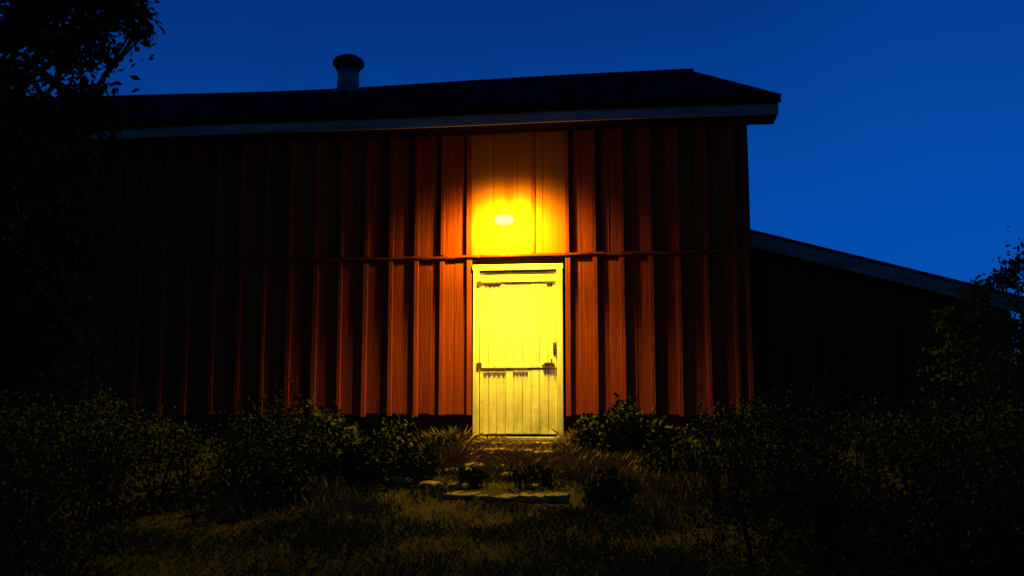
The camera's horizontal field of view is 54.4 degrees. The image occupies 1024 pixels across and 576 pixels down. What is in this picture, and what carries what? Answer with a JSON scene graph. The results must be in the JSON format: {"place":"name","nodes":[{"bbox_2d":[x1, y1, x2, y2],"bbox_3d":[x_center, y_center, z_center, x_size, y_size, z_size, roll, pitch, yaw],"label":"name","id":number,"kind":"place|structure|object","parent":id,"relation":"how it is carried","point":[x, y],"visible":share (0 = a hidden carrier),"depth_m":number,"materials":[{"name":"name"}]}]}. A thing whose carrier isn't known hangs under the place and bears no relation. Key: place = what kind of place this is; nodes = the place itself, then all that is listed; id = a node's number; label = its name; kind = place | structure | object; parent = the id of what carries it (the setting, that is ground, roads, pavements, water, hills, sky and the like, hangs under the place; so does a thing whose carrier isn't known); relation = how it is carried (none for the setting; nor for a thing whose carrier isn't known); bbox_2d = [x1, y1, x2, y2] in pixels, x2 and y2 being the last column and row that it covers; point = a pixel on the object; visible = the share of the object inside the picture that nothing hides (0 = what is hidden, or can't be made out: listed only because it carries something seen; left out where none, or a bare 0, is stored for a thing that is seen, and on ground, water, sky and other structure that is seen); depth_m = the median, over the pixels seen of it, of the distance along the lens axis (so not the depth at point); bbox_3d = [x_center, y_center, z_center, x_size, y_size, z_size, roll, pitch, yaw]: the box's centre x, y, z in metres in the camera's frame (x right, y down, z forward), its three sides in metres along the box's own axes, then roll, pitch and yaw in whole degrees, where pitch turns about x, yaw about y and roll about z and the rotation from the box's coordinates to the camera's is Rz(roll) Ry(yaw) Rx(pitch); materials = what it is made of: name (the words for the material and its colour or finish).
{"place":"outdoors","nodes":[
{"label":"outdoors","id":0,"kind":"place"},
{"bbox_2d":[196,425,768,523],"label":"tall dry grass","id":1,"kind":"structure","parent":0,"point":[590,462],"depth_m":9.13,"materials":[{"name":"plant"}]},
{"bbox_2d":[0,0,1023,410],"label":"sky","id":2,"kind":"structure","parent":0,"point":[896,136],"materials":[{"name":"blue"}]},
{"bbox_2d":[3,425,1023,575],"bbox_3d":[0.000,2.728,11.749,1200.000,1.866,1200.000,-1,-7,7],"label":"ground","id":3,"kind":"structure","parent":0,"point":[500,490],"depth_m":6.91,"materials":[{"name":"green plant"}]},
{"bbox_2d":[0,0,165,415],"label":"oak tree","id":4,"kind":"object","parent":3,"relation":"on","point":[26,334],"visible":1,"depth_m":7.27,"materials":[{"name":"green plant"}]},
{"bbox_2d":[0,368,337,575],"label":"hedge","id":5,"kind":"object","parent":3,"relation":"on","point":[99,455],"visible":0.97,"depth_m":7.55,"materials":[{"name":"green plant"}]},
{"bbox_2d":[236,443,320,506],"bbox_3d":[-1.914,1.560,8.297,0.698,0.533,0.940,3,-8,-23],"label":"bush","id":6,"kind":"object","parent":3,"relation":"on","point":[265,477],"visible":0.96,"depth_m":8.12,"materials":[{"name":"green plant"}]},
{"bbox_2d":[275,401,360,459],"bbox_3d":[-2.150,1.598,11.003,0.955,0.695,0.977,2,-8,-18],"label":"bush","id":7,"kind":"object","parent":3,"relation":"on","point":[346,432],"visible":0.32,"depth_m":10.83,"materials":[{"name":"green plant"}]},
{"bbox_2d":[288,424,440,487],"bbox_3d":[-1.371,1.563,9.254,1.415,0.620,1.070,-1,-7,7],"label":"bush","id":8,"kind":"object","parent":3,"relation":"on","point":[369,458],"visible":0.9,"depth_m":9.07,"materials":[{"name":"green plant"}]},
{"bbox_2d":[368,407,426,451],"bbox_3d":[-1.266,1.593,10.979,0.678,0.553,0.702,-1,-7,7],"label":"bush","id":9,"kind":"object","parent":3,"relation":"on","point":[389,432],"visible":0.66,"depth_m":10.87,"materials":[{"name":"green plant"}]},
{"bbox_2d":[419,434,459,451],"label":"ground cover plant","id":10,"kind":"object","parent":3,"relation":"on","point":[437,441],"visible":0.47,"depth_m":10.54,"materials":[{"name":"green plant"}]},
{"bbox_2d":[452,467,489,487],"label":"ground cover plant","id":11,"kind":"object","parent":3,"relation":"on","point":[474,479],"visible":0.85,"depth_m":8.88,"materials":[{"name":"green plant"}]},
{"bbox_2d":[383,453,563,489],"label":"path stones","id":12,"kind":"object","parent":3,"relation":"on","point":[461,485],"visible":0.32,"depth_m":8.91,"materials":[{"name":"grey stone"}]},
{"bbox_2d":[442,491,569,502],"bbox_3d":[-0.041,1.848,8.418,1.055,0.232,0.354,-1,-7,7],"label":"stone step","id":13,"kind":"object","parent":3,"relation":"on","point":[555,497],"visible":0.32,"depth_m":8.30,"materials":[{"name":"grey stone"}]},
{"bbox_2d":[0,54,1023,439],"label":"barn","id":14,"kind":"structure","parent":3,"relation":"on","point":[356,252],"depth_m":12.34,"materials":[{"name":"painted wood"},{"name":"shingle"},{"name":"metal"}]},
{"bbox_2d":[495,213,513,224],"bbox_3d":[-0.069,-0.811,11.903,0.224,0.174,0.578,-1,-7,7],"label":"wall lamp","id":15,"kind":"object","parent":14,"relation":"attached to","point":[504,219],"visible":1,"depth_m":11.65,"materials":[{"name":"glass"}]},
{"bbox_2d":[480,271,557,433],"bbox_3d":[0.077,0.775,12.009,0.934,1.955,0.080,-1,-7,7],"label":"door leaf","id":16,"kind":"structure","parent":14,"relation":"in","point":[518,314],"depth_m":11.99,"materials":[{"name":"white paint"}]},
{"bbox_2d":[466,440,562,447],"bbox_3d":[0.029,1.894,11.460,1.165,0.273,0.567,-1,-7,7],"label":"stone step","id":17,"kind":"object","parent":3,"relation":"on","point":[511,444],"visible":0.08,"depth_m":11.28,"materials":[{"name":"grey stone"}]},
{"bbox_2d":[483,448,554,454],"bbox_3d":[-0.085,1.910,10.738,1.245,0.357,0.533,-1,-7,7],"label":"stone step","id":18,"kind":"object","parent":3,"relation":"on","point":[533,450],"visible":0.09,"depth_m":10.57,"materials":[{"name":"grey stone"}]},
{"bbox_2d":[506,463,560,486],"bbox_3d":[0.192,1.689,8.866,0.438,0.257,0.317,5,-9,-35],"label":"ground cover plant","id":19,"kind":"object","parent":3,"relation":"on","point":[545,475],"visible":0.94,"depth_m":8.86,"materials":[{"name":"green plant"}]},
{"bbox_2d":[582,467,636,508],"bbox_3d":[0.812,1.616,7.957,0.401,0.378,0.489,7,-10,-42],"label":"bush","id":20,"kind":"object","parent":3,"relation":"on","point":[609,489],"visible":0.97,"depth_m":7.87,"materials":[{"name":"green plant"}]},
{"bbox_2d":[570,392,689,456],"bbox_3d":[1.260,1.520,10.878,1.337,0.747,0.872,2,-8,-15],"label":"bush","id":21,"kind":"object","parent":3,"relation":"on","point":[623,430],"visible":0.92,"depth_m":10.67,"materials":[{"name":"green plant"}]},
{"bbox_2d":[633,433,718,476],"bbox_3d":[1.542,1.597,9.322,0.829,0.489,0.635,-1,-7,7],"label":"bush","id":22,"kind":"object","parent":3,"relation":"on","point":[655,455],"visible":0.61,"depth_m":9.21,"materials":[{"name":"green plant"}]},
{"bbox_2d":[652,360,1023,575],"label":"hedge","id":23,"kind":"object","parent":3,"relation":"on","point":[950,447],"visible":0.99,"depth_m":6.29,"materials":[{"name":"green plant"}]},
{"bbox_2d":[910,226,1023,425],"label":"elder shrub","id":24,"kind":"object","parent":3,"relation":"on","point":[997,375],"visible":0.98,"depth_m":9.97,"materials":[{"name":"green plant"}]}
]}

